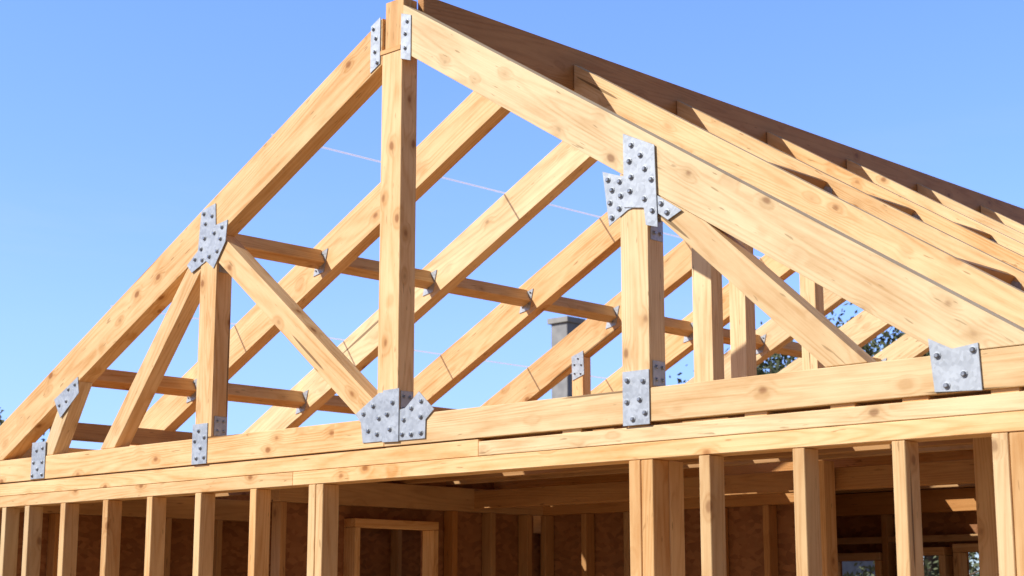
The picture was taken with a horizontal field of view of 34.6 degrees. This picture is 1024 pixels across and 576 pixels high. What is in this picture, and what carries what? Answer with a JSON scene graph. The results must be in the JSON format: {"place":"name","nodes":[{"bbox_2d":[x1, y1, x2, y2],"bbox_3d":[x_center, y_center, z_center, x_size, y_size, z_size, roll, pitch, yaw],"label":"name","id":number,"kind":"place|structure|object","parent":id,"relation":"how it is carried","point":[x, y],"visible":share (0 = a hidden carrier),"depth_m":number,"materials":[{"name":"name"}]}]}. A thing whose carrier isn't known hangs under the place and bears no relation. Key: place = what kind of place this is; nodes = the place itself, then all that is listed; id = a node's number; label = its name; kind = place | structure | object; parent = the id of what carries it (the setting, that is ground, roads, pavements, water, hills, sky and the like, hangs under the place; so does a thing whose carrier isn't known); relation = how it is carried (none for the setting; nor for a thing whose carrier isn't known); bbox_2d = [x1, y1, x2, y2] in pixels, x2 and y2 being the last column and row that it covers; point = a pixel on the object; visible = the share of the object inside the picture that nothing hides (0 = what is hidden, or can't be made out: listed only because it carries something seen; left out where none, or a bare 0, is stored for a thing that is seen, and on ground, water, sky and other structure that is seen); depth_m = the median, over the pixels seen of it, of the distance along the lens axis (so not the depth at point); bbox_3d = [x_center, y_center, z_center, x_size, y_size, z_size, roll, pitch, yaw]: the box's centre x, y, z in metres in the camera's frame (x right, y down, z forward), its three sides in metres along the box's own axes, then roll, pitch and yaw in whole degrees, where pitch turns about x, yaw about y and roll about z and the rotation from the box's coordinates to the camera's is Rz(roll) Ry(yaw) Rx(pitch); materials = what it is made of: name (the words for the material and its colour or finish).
{"place":"outdoors","nodes":[
{"label":"outdoors","id":0,"kind":"place"},
{"bbox_2d":[271,482,542,515],"bbox_3d":[-0.692,1.521,11.964,0.100,0.170,2.600,-10,-15,43],"label":"top plate","id":1,"kind":"object","parent":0,"point":[399,496],"visible":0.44,"depth_m":11.82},
{"bbox_2d":[474,459,974,508],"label":"beam","id":2,"kind":"structure","parent":1,"relation":"on","point":[946,472],"depth_m":10.64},
{"bbox_2d":[0,0,1023,575],"label":"sky","id":3,"kind":"structure","parent":0,"point":[121,121],"materials":[{"name":"blue"}]},
{"bbox_2d":[130,65,1023,445],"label":"roof truss","id":4,"kind":"object","parent":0,"point":[448,143],"visible":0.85,"depth_m":10.07,"materials":[{"name":"brown wood"}]},
{"bbox_2d":[20,447,93,458],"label":"eave beam","id":5,"kind":"structure","parent":4,"relation":"attached to","point":[28,454],"depth_m":12.24,"materials":[{"name":"brown wood"}]},
{"bbox_2d":[92,369,195,396],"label":"purlin block","id":6,"kind":"structure","parent":4,"relation":"attached to","point":[124,380],"depth_m":11.69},
{"bbox_2d":[235,234,324,268],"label":"purlin block","id":7,"kind":"structure","parent":4,"relation":"attached to","point":[277,251],"depth_m":10.96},
{"bbox_2d":[111,305,606,378],"bbox_3d":[1.109,0.860,14.986,0.010,0.010,11.000,-10,-15,43],"label":"guide string","id":8,"kind":"object","parent":4,"relation":"attached to","point":[421,351],"visible":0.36,"depth_m":13.23,"materials":[{"name":"fabric"}]},
{"bbox_2d":[271,134,760,257],"bbox_3d":[2.337,-0.202,13.986,0.010,0.010,11.000,-10,-15,43],"label":"guide string","id":9,"kind":"object","parent":4,"relation":"attached to","point":[479,186],"visible":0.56,"depth_m":11.34,"materials":[{"name":"fabric"}]},
{"bbox_2d":[418,0,1023,224],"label":"ridge beam","id":10,"kind":"structure","parent":4,"relation":"attached to","point":[552,60],"depth_m":10.99,"materials":[{"name":"wood"}]},
{"bbox_2d":[215,100,1023,497],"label":"roof truss","id":11,"kind":"object","parent":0,"point":[519,204],"visible":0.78,"depth_m":11.32,"materials":[{"name":"brown wood"}]},
{"bbox_2d":[50,423,191,444],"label":"eave beam","id":12,"kind":"structure","parent":11,"relation":"attached to","point":[87,432],"depth_m":12.08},
{"bbox_2d":[228,383,304,407],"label":"purlin block","id":13,"kind":"structure","parent":11,"relation":"attached to","point":[264,396],"depth_m":12.50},
{"bbox_2d":[341,257,433,288],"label":"purlin block","id":14,"kind":"structure","parent":11,"relation":"attached to","point":[363,267],"depth_m":11.52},
{"bbox_2d":[770,162,826,188],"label":"purlin block","id":15,"kind":"structure","parent":11,"relation":"attached to","point":[818,182],"depth_m":10.01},
{"bbox_2d":[959,258,1014,284],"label":"purlin block","id":16,"kind":"structure","parent":11,"relation":"attached to","point":[1006,277],"depth_m":9.06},
{"bbox_2d":[414,132,1023,488],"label":"roof truss","id":17,"kind":"object","parent":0,"point":[594,245],"visible":0.39,"depth_m":12.31,"materials":[{"name":"brown wood"}]},
{"bbox_2d":[318,395,354,413],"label":"purlin block","id":18,"kind":"structure","parent":17,"relation":"attached to","point":[336,403],"depth_m":12.99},
{"bbox_2d":[450,278,530,306],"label":"purlin block","id":19,"kind":"structure","parent":17,"relation":"attached to","point":[478,289],"depth_m":12.37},
{"bbox_2d":[799,274,825,369],"bbox_3d":[1.986,0.190,10.881,0.120,1.713,0.100,-10,-15,43],"label":"web post","id":20,"kind":"object","parent":17,"relation":"on","point":[811,292],"depth_m":10.85,"materials":[{"name":"brown wood"}]},
{"bbox_2d":[871,195,913,215],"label":"purlin block","id":21,"kind":"structure","parent":17,"relation":"attached to","point":[908,210],"depth_m":10.77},
{"bbox_2d":[669,321,874,383],"bbox_3d":[4.212,3.452,25.506,4.483,6.257,4.469,-6,-12,29],"label":"leafy tree","id":22,"kind":"object","parent":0,"point":[774,359],"visible":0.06,"depth_m":25.46,"materials":[{"name":"green plant"}]},
{"bbox_2d":[842,561,874,575],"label":"walls","id":23,"kind":"structure","parent":0,"point":[849,567],"depth_m":30.84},
{"bbox_3d":[2.236,3.697,31.838,7.800,2.100,7.800,-10,-15,43],"label":"roof","id":24,"kind":"object","parent":23,"relation":"on","visible":0},
{"bbox_2d":[551,322,579,398],"bbox_3d":[1.003,2.341,30.055,0.400,3.400,0.400,-10,-15,43],"label":"chimney","id":25,"kind":"object","parent":24,"relation":"on","point":[559,333],"visible":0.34,"depth_m":30.10,"materials":[{"name":"concrete"}]},
{"bbox_2d":[547,316,584,324],"bbox_3d":[1.003,0.622,30.381,0.500,0.100,0.500,-10,-15,43],"label":"chimney cap","id":26,"kind":"object","parent":25,"relation":"on","point":[570,319],"visible":0.72,"depth_m":30.20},
{"bbox_2d":[783,303,979,575],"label":"leafy tree","id":27,"kind":"object","parent":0,"point":[931,565],"visible":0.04,"depth_m":25.28,"materials":[{"name":"green plant"}]},
{"bbox_3d":[2.875,4.033,12.621,8.900,0.019,11.150,-10,-15,43],"label":"subfloor","id":28,"kind":"object","parent":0,"visible":0},
{"bbox_2d":[0,495,539,575],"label":"osb sheathing","id":29,"kind":"object","parent":28,"relation":"on","point":[375,552],"depth_m":13.43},
{"bbox_2d":[480,159,1023,406],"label":"roof truss","id":30,"kind":"object","parent":29,"relation":"on","point":[545,373],"visible":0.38,"depth_m":13.43,"materials":[{"name":"brown wood"}]},
{"bbox_2d":[545,297,616,322],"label":"purlin block","id":31,"kind":"structure","parent":30,"relation":"attached to","point":[582,309],"depth_m":13.10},
{"bbox_2d":[572,357,590,395],"bbox_3d":[0.573,1.065,13.537,0.120,0.985,0.100,-10,-15,43],"label":"web post","id":32,"kind":"object","parent":30,"relation":"on","point":[581,385],"visible":0.36,"depth_m":13.56,"materials":[{"name":"brown wood"}]},
{"bbox_2d":[571,351,583,380],"bbox_3d":[0.539,0.639,13.567,0.140,0.239,0.016,-10,-15,43],"label":"web post plate","id":33,"kind":"object","parent":32,"relation":"attached to","point":[577,359],"visible":1,"depth_m":13.57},
{"bbox_2d":[955,222,990,238],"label":"purlin block","id":34,"kind":"structure","parent":30,"relation":"attached to","point":[984,234],"depth_m":11.51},
{"bbox_2d":[538,205,1023,515],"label":"roof truss","id":35,"kind":"object","parent":29,"relation":"on","point":[775,336],"visible":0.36,"depth_m":14.71,"materials":[{"name":"brown wood"}]},
{"bbox_2d":[723,328,763,349],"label":"purlin block","id":36,"kind":"structure","parent":35,"relation":"attached to","point":[726,338],"depth_m":14.49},
{"bbox_2d":[591,183,1023,493],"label":"roof truss","id":37,"kind":"object","parent":29,"relation":"on","point":[678,348],"visible":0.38,"depth_m":13.59,"materials":[{"name":"brown wood"}]},
{"bbox_2d":[665,317,692,336],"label":"purlin block","id":38,"kind":"structure","parent":37,"relation":"attached to","point":[673,326],"depth_m":13.96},
{"bbox_2d":[835,487,976,516],"bbox_3d":[3.837,1.498,11.844,5.100,0.170,0.100,-10,-15,43],"label":"top plate","id":39,"kind":"object","parent":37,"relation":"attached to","point":[932,501],"depth_m":12.63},
{"bbox_2d":[778,310,890,372],"bbox_3d":[4.100,0.671,14.813,8.650,2.554,0.602,-10,-15,43],"label":"roof truss","id":40,"kind":"object","parent":29,"relation":"on","point":[862,328],"visible":0.02,"depth_m":15.31,"materials":[{"name":"brown wood"}]},
{"bbox_2d":[776,341,801,357],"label":"purlin block","id":41,"kind":"structure","parent":40,"relation":"attached to","point":[793,349],"depth_m":15.16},
{"bbox_2d":[873,334,928,360],"bbox_3d":[4.813,0.809,15.542,8.650,2.554,0.622,-10,-15,43],"label":"roof truss","id":42,"kind":"object","parent":29,"relation":"on","point":[905,346],"visible":0.02,"depth_m":16.12,"materials":[{"name":"brown wood"}]},
{"bbox_2d":[269,502,350,575],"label":"osb sheathing","id":43,"kind":"object","parent":28,"relation":"on","point":[296,539],"depth_m":11.21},
{"bbox_2d":[421,482,532,575],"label":"osb sheathing","id":44,"kind":"object","parent":28,"relation":"on","point":[469,556],"depth_m":12.42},
{"bbox_2d":[554,504,796,575],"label":"osb sheathing","id":45,"kind":"object","parent":28,"relation":"on","point":[745,542],"depth_m":11.92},
{"bbox_2d":[818,460,837,575],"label":"post","id":46,"kind":"object","parent":28,"relation":"on","point":[828,519],"visible":0.67,"depth_m":10.04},
{"bbox_2d":[836,517,842,575],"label":"osb sheathing","id":47,"kind":"object","parent":28,"relation":"on","point":[838,532],"depth_m":13.06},
{"bbox_2d":[879,491,897,575],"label":"osb sheathing","id":48,"kind":"object","parent":28,"relation":"on","point":[895,552],"depth_m":12.71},
{"bbox_2d":[943,487,968,575],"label":"osb sheathing","id":49,"kind":"object","parent":28,"relation":"on","point":[954,523],"depth_m":12.37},
{"bbox_2d":[973,437,998,575],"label":"post","id":50,"kind":"object","parent":28,"relation":"on","point":[986,509],"visible":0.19,"depth_m":8.53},
{"bbox_3d":[-0.692,3.790,11.533,0.100,0.050,2.600,-10,-15,43],"label":"bottom plate","id":51,"kind":"object","parent":28,"relation":"on","visible":0},
{"bbox_2d":[270,502,286,575],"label":"stud","id":52,"kind":"object","parent":51,"relation":"on","point":[278,536],"visible":1,"depth_m":10.99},
{"bbox_2d":[343,527,359,575],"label":"jamb stud","id":53,"kind":"object","parent":51,"relation":"on","point":[351,551],"visible":1,"depth_m":11.43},
{"bbox_2d":[344,518,438,529],"bbox_3d":[-0.855,1.690,11.759,0.124,0.058,0.800,-10,-15,43],"label":"header","id":54,"kind":"object","parent":53,"relation":"on","point":[387,524],"visible":1,"depth_m":11.68},
{"bbox_2d":[350,481,422,530],"bbox_3d":[-0.901,1.493,11.842,0.012,0.480,0.690,-10,-15,43],"label":"osb sheathing","id":55,"kind":"object","parent":54,"relation":"attached to","point":[385,513],"visible":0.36,"depth_m":11.82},
{"bbox_2d":[422,530,437,575],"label":"jamb stud","id":56,"kind":"object","parent":51,"relation":"on","point":[430,555],"visible":1,"depth_m":11.96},
{"bbox_2d":[444,511,457,575],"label":"stud","id":57,"kind":"object","parent":51,"relation":"on","point":[450,539],"visible":1,"depth_m":12.12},
{"bbox_2d":[482,513,495,575],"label":"stud","id":58,"kind":"object","parent":51,"relation":"on","point":[488,541],"visible":1,"depth_m":12.41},
{"bbox_2d":[518,515,531,575],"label":"stud","id":59,"kind":"object","parent":51,"relation":"on","point":[525,541],"visible":1,"depth_m":12.69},
{"bbox_3d":[3.837,3.768,11.413,5.100,0.050,0.100,-10,-15,43],"label":"bottom plate","id":60,"kind":"object","parent":28,"relation":"on","visible":0},
{"bbox_2d":[838,562,840,575],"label":"jamb stud","id":61,"kind":"object","parent":60,"relation":"on","point":[839,568],"visible":0.19,"depth_m":12.99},
{"bbox_2d":[837,552,882,560],"bbox_3d":[2.694,2.100,12.848,0.480,0.058,0.124,-10,-15,43],"label":"header","id":62,"kind":"object","parent":61,"relation":"on","point":[877,556],"visible":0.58,"depth_m":12.77},
{"bbox_2d":[840,492,881,561],"bbox_3d":[2.740,1.805,12.952,0.370,0.680,0.012,-10,-15,43],"label":"osb sheathing","id":63,"kind":"object","parent":62,"relation":"on","point":[858,526],"visible":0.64,"depth_m":12.92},
{"bbox_2d":[875,560,882,575],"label":"jamb stud","id":64,"kind":"object","parent":60,"relation":"on","point":[879,568],"visible":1,"depth_m":12.64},
{"bbox_2d":[881,514,894,575],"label":"stud","id":65,"kind":"object","parent":60,"relation":"on","point":[888,553],"visible":1,"depth_m":12.64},
{"bbox_2d":[837,534,977,544],"bbox_3d":[3.838,1.773,11.792,5.100,0.050,0.078,-10,-15,43],"label":"blocking row","id":66,"kind":"object","parent":65,"relation":"attached to","point":[925,538],"depth_m":12.42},
{"bbox_2d":[939,555,952,575],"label":"jamb stud","id":67,"kind":"object","parent":60,"relation":"on","point":[945,565],"visible":1,"depth_m":12.28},
{"bbox_2d":[953,552,967,575],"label":"jamb stud","id":68,"kind":"object","parent":60,"relation":"on","point":[960,563],"visible":1,"depth_m":12.20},
{"bbox_2d":[952,543,978,551],"bbox_3d":[3.469,1.912,12.125,0.430,0.058,0.124,-10,-15,43],"label":"header","id":69,"kind":"object","parent":68,"relation":"on","point":[972,547],"visible":0.42,"depth_m":12.15},
{"bbox_2d":[964,487,977,543],"bbox_3d":[3.515,1.641,12.225,0.320,0.630,0.012,-10,-15,43],"label":"osb sheathing","id":70,"kind":"object","parent":69,"relation":"on","point":[971,522],"visible":0.14,"depth_m":12.28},
{"bbox_3d":[3.001,2.970,12.383,0.050,1.879,0.120,-10,-15,43],"label":"jamb stud","id":71,"kind":"object","parent":60,"relation":"on","visible":0},
{"bbox_2d":[923,547,951,555],"bbox_3d":[3.123,1.993,12.448,0.390,0.058,0.124,-10,-15,43],"label":"header","id":72,"kind":"object","parent":71,"relation":"on","point":[929,551],"visible":0.52,"depth_m":12.33},
{"bbox_2d":[920,488,944,555],"bbox_3d":[3.169,1.713,12.550,0.280,0.650,0.012,-10,-15,43],"label":"osb sheathing","id":73,"kind":"object","parent":72,"relation":"on","point":[932,523],"visible":0.36,"depth_m":12.49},
{"bbox_3d":[1.181,3.804,11.605,2.600,0.050,0.100,-10,-15,43],"label":"bottom plate","id":74,"kind":"object","parent":28,"relation":"on","visible":0},
{"bbox_2d":[541,515,553,575],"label":"stud","id":75,"kind":"object","parent":74,"relation":"on","point":[547,545],"visible":1,"depth_m":12.81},
{"bbox_2d":[581,514,594,575],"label":"stud","id":76,"kind":"object","parent":74,"relation":"on","point":[587,546],"visible":1,"depth_m":12.52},
{"bbox_2d":[623,512,630,575],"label":"stud","id":77,"kind":"object","parent":74,"relation":"on","point":[626,519],"visible":0.52,"depth_m":12.22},
{"bbox_2d":[725,508,728,575],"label":"stud","id":78,"kind":"object","parent":74,"relation":"on","point":[727,549],"visible":0.19,"depth_m":11.69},
{"bbox_2d":[763,505,777,575],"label":"stud","id":79,"kind":"object","parent":74,"relation":"on","point":[770,540],"visible":1,"depth_m":11.37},
{"bbox_3d":[-0.844,3.270,8.790,8.650,0.050,0.138,-10,-15,43],"label":"bottom plate","id":80,"kind":"object","parent":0,"visible":0},
{"bbox_2d":[0,508,19,575],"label":"stud","id":81,"kind":"object","parent":80,"relation":"on","point":[9,541],"visible":1,"depth_m":11.71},
{"bbox_2d":[21,506,42,575],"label":"stud","id":82,"kind":"object","parent":80,"relation":"on","point":[32,539],"visible":1,"depth_m":11.49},
{"bbox_2d":[57,503,78,575],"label":"stud","id":83,"kind":"object","parent":80,"relation":"on","point":[68,538],"visible":1,"depth_m":11.17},
{"bbox_2d":[100,500,121,575],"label":"stud","id":84,"kind":"object","parent":80,"relation":"on","point":[110,539],"visible":1,"depth_m":10.81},
{"bbox_2d":[144,497,166,575],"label":"stud","id":85,"kind":"object","parent":80,"relation":"on","point":[155,536],"visible":1,"depth_m":10.46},
{"bbox_2d":[192,493,214,575],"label":"stud","id":86,"kind":"object","parent":80,"relation":"on","point":[203,547],"visible":1,"depth_m":10.11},
{"bbox_2d":[248,489,270,575],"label":"stud","id":87,"kind":"object","parent":80,"relation":"on","point":[259,535],"visible":1,"depth_m":9.73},
{"bbox_2d":[0,472,306,509],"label":"top plate","id":88,"kind":"object","parent":87,"relation":"on","point":[231,484],"visible":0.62,"depth_m":10.47,"materials":[{"name":"brown wood"}]},
{"bbox_2d":[0,439,489,496],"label":"top plate","id":89,"kind":"object","parent":88,"relation":"on","point":[421,452],"visible":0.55,"depth_m":9.75,"materials":[{"name":"brown wood"}]},
{"bbox_2d":[0,0,1023,483],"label":"roof truss","id":90,"kind":"object","parent":89,"relation":"on","point":[712,214],"visible":0.98,"depth_m":8.78,"materials":[{"name":"brown wood"}]},
{"bbox_2d":[307,484,316,575],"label":"stud","id":91,"kind":"object","parent":80,"relation":"on","point":[311,532],"visible":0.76,"depth_m":9.34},
{"bbox_2d":[315,484,338,575],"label":"stud","id":92,"kind":"object","parent":80,"relation":"on","point":[326,532],"visible":1,"depth_m":9.32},
{"bbox_2d":[629,460,642,575],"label":"stud","id":93,"kind":"object","parent":80,"relation":"on","point":[636,539],"visible":0.57,"depth_m":7.72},
{"bbox_2d":[641,459,669,575],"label":"stud","id":94,"kind":"object","parent":80,"relation":"on","point":[655,521],"visible":1,"depth_m":7.68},
{"bbox_2d":[668,461,684,575],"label":"stud","id":95,"kind":"object","parent":80,"relation":"on","point":[676,519],"visible":0.48,"depth_m":7.77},
{"bbox_2d":[699,455,726,575],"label":"stud","id":96,"kind":"object","parent":80,"relation":"on","point":[712,519],"visible":1,"depth_m":7.45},
{"bbox_2d":[793,448,821,575],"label":"stud","id":97,"kind":"object","parent":80,"relation":"on","point":[807,513],"visible":1,"depth_m":7.10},
{"bbox_2d":[892,440,923,575],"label":"stud","id":98,"kind":"object","parent":80,"relation":"on","point":[907,505],"visible":1,"depth_m":6.77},
{"bbox_2d":[992,433,1016,575],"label":"stud","id":99,"kind":"object","parent":80,"relation":"on","point":[1004,505],"visible":0.76,"depth_m":6.44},
{"bbox_2d":[1009,431,1023,575],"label":"stud","id":100,"kind":"object","parent":80,"relation":"on","point":[1017,452],"visible":1,"depth_m":6.41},
{"bbox_2d":[293,411,1023,486],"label":"top plate","id":101,"kind":"object","parent":100,"relation":"on","point":[956,427],"visible":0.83,"depth_m":7.55,"materials":[{"name":"brown wood"}]},
{"bbox_2d":[479,391,1023,455],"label":"top plate","id":102,"kind":"object","parent":101,"relation":"on","point":[952,407],"visible":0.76,"depth_m":7.26,"materials":[{"name":"brown wood"}]},
{"bbox_2d":[745,411,778,416],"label":"shim block","id":103,"kind":"structure","parent":102,"relation":"on","point":[758,413],"depth_m":7.32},
{"bbox_2d":[830,403,865,408],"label":"shim block","id":104,"kind":"structure","parent":102,"relation":"on","point":[844,405],"depth_m":7.02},
{"bbox_2d":[902,396,938,401],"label":"shim block","id":105,"kind":"structure","parent":102,"relation":"on","point":[920,398],"depth_m":6.78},
{"bbox_2d":[991,387,1023,393],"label":"shim block","id":106,"kind":"structure","parent":102,"relation":"on","point":[1007,390],"depth_m":6.51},
{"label":"bottom plate","id":107,"kind":"object","parent":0,"visible":0},
{"bbox_2d":[46,513,59,575],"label":"stud","id":108,"kind":"object","parent":107,"relation":"on","point":[53,545],"visible":0.81,"depth_m":12.47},
{"bbox_2d":[164,518,171,575],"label":"stud","id":109,"kind":"object","parent":107,"relation":"on","point":[167,553],"visible":0.48,"depth_m":13.17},
{"bbox_2d":[213,520,222,575],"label":"stud","id":110,"kind":"object","parent":107,"relation":"on","point":[217,552],"visible":0.71,"depth_m":13.53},
{"bbox_2d":[390,529,401,575],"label":"stud","id":111,"kind":"object","parent":107,"relation":"on","point":[396,554],"depth_m":14.96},
{"bbox_3d":[-0.015,3.471,15.880,0.100,2.198,0.050,-10,-15,43],"label":"stud","id":112,"kind":"object","parent":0,"visible":0},
{"bbox_2d":[0,497,540,533],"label":"top plate","id":113,"kind":"object","parent":112,"relation":"on","point":[225,509],"depth_m":13.31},
{"bbox_2d":[446,445,972,484],"bbox_3d":[0.830,1.174,11.071,8.300,0.130,0.050,-10,-15,43],"label":"ceiling joist","id":114,"kind":"object","parent":113,"relation":"on","point":[832,456],"depth_m":10.45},
{"bbox_2d":[490,393,990,439],"bbox_3d":[-0.584,0.900,9.626,8.300,0.130,0.050,-10,-15,43],"label":"ceiling joist","id":115,"kind":"object","parent":113,"relation":"on","point":[743,416],"depth_m":8.03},
{"bbox_3d":[1.185,2.699,11.811,0.050,2.198,0.100,-10,-15,43],"label":"stud","id":116,"kind":"object","parent":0,"visible":0},
{"bbox_2d":[539,493,793,515],"bbox_3d":[1.181,1.534,12.035,2.600,0.170,0.100,-10,-15,43],"label":"top plate","id":117,"kind":"object","parent":116,"relation":"on","point":[731,501],"visible":0.18,"depth_m":11.88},
{"bbox_3d":[1.343,0.703,9.049,0.234,0.018,2.590,-10,-15,43],"label":"deck board","id":118,"kind":"object","parent":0,"visible":0},
{"bbox_2d":[691,247,723,381],"bbox_3d":[1.061,0.037,8.936,0.130,1.290,0.100,-10,-15,43],"label":"web post","id":119,"kind":"object","parent":118,"relation":"on","point":[708,342],"visible":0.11,"depth_m":8.87,"materials":[{"name":"brown wood"}]},
{"bbox_3d":[1.658,0.931,10.250,0.194,0.018,1.990,-10,-15,43],"label":"deck board","id":120,"kind":"object","parent":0,"visible":0},
{"bbox_2d":[729,237,756,377],"bbox_3d":[1.402,0.084,10.033,0.120,1.606,0.100,-10,-15,43],"label":"web post","id":121,"kind":"object","parent":120,"relation":"on","point":[742,334],"visible":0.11,"depth_m":9.96,"materials":[{"name":"brown wood"}]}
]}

